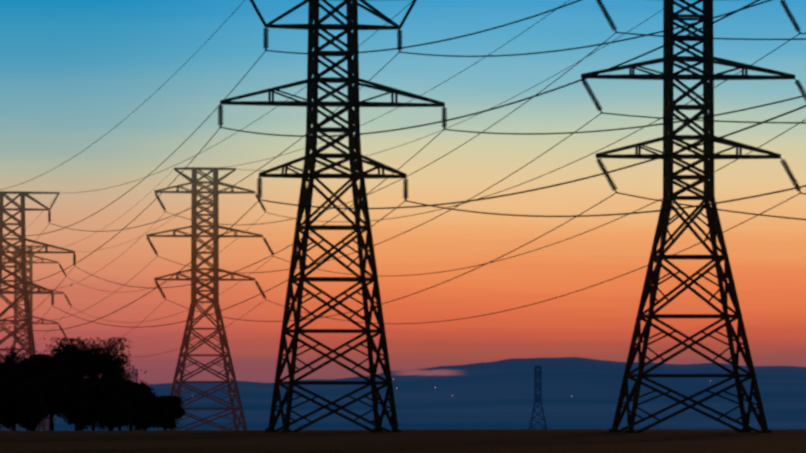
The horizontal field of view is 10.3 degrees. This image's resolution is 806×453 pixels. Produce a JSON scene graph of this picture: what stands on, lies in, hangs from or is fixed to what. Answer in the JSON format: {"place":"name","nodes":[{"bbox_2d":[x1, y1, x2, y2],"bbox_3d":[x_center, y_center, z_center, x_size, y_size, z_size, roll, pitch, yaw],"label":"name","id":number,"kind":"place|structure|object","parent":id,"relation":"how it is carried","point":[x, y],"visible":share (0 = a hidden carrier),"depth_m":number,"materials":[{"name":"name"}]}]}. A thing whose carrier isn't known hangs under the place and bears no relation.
{"place":"outdoors","nodes":[
{"label":"outdoors","id":0,"kind":"place"},
{"bbox_2d":[0,357,805,452],"bbox_3d":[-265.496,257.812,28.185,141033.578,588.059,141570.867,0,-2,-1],"label":"hills","id":1,"kind":"structure","parent":0,"point":[486,407],"depth_m":10862.54,"materials":[{"name":"blue plant"}]},
{"bbox_2d":[0,346,23,430],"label":"tree","id":2,"kind":"object","parent":1,"relation":"on","point":[8,364],"visible":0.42,"depth_m":663.48,"materials":[{"name":"black plant"}]},
{"bbox_2d":[0,381,50,430],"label":"tree","id":3,"kind":"object","parent":1,"relation":"on","point":[20,404],"visible":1,"depth_m":538.51,"materials":[{"name":"black plant"}]},
{"bbox_2d":[0,245,71,430],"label":"tower","id":4,"kind":"structure","parent":1,"relation":"on","point":[30,262],"depth_m":1226.50,"materials":[{"name":"metal"}]},
{"bbox_2d":[0,191,75,430],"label":"tower","id":5,"kind":"structure","parent":1,"relation":"on","point":[24,291],"depth_m":838.88,"materials":[{"name":"metal"}]},
{"bbox_2d":[10,353,67,430],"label":"tree","id":6,"kind":"object","parent":1,"relation":"on","point":[33,367],"visible":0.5,"depth_m":597.65,"materials":[{"name":"black plant"}]},
{"bbox_2d":[19,371,93,430],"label":"tree","id":7,"kind":"object","parent":1,"relation":"on","point":[63,394],"visible":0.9,"depth_m":566.74,"materials":[{"name":"black plant"}]},
{"bbox_2d":[36,337,145,430],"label":"tree","id":8,"kind":"object","parent":1,"relation":"on","point":[94,363],"visible":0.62,"depth_m":635.37,"materials":[{"name":"black plant"}]},
{"bbox_2d":[60,380,132,430],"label":"tree","id":9,"kind":"object","parent":1,"relation":"on","point":[108,407],"visible":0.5,"depth_m":578.60,"materials":[{"name":"black plant"}]},
{"bbox_2d":[86,362,146,430],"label":"tree","id":10,"kind":"object","parent":1,"relation":"on","point":[133,388],"depth_m":688.41,"materials":[{"name":"black plant"}]},
{"bbox_2d":[95,389,149,430],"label":"tree","id":11,"kind":"object","parent":1,"relation":"on","point":[137,399],"visible":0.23,"depth_m":598.63,"materials":[{"name":"black plant"}]},
{"bbox_2d":[126,369,137,429],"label":"tower","id":12,"kind":"structure","parent":1,"relation":"on","point":[134,379],"depth_m":3739.34,"materials":[{"name":"grey metal"}]},
{"bbox_2d":[125,381,153,429],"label":"tree","id":13,"kind":"object","parent":1,"relation":"on","point":[147,387],"visible":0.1,"depth_m":704.47,"materials":[{"name":"black plant"}]},
{"bbox_2d":[133,391,167,425],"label":"tree","id":14,"kind":"object","parent":1,"relation":"on","point":[162,401],"visible":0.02,"depth_m":720.61,"materials":[{"name":"black plant"}]},
{"bbox_2d":[133,392,169,429],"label":"tree","id":15,"kind":"object","parent":1,"relation":"on","point":[156,417],"visible":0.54,"depth_m":648.02,"materials":[{"name":"black plant"}]},
{"bbox_2d":[156,395,185,429],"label":"tree","id":16,"kind":"object","parent":1,"relation":"on","point":[175,409],"visible":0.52,"depth_m":758.86,"materials":[{"name":"black plant"}]},
{"bbox_2d":[146,167,273,429],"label":"tower","id":17,"kind":"structure","parent":1,"relation":"on","point":[194,192],"depth_m":854.53,"materials":[{"name":"metal"}]},
{"bbox_2d":[218,0,446,431],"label":"tower","id":18,"kind":"structure","parent":1,"relation":"on","point":[352,81],"depth_m":464.83,"materials":[{"name":"metal"}]},
{"bbox_2d":[529,366,546,428],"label":"tower","id":19,"kind":"structure","parent":1,"relation":"on","point":[538,372],"depth_m":3091.86,"materials":[{"name":"grey metal"}]},
{"bbox_2d":[581,0,805,432],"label":"tower","id":20,"kind":"structure","parent":1,"relation":"on","point":[668,76],"depth_m":464.98,"materials":[{"name":"metal"}]},
{"bbox_2d":[0,0,805,357],"bbox_3d":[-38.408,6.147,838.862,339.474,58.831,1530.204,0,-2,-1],"label":"conductors","id":21,"kind":"object","parent":20,"relation":"attached to","point":[450,152],"visible":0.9,"depth_m":466.12,"materials":[{"name":"grey metal"}]},
{"bbox_2d":[0,0,805,383],"label":"sky","id":22,"kind":"structure","parent":0,"point":[71,71],"materials":[{"name":"multicoloured"}]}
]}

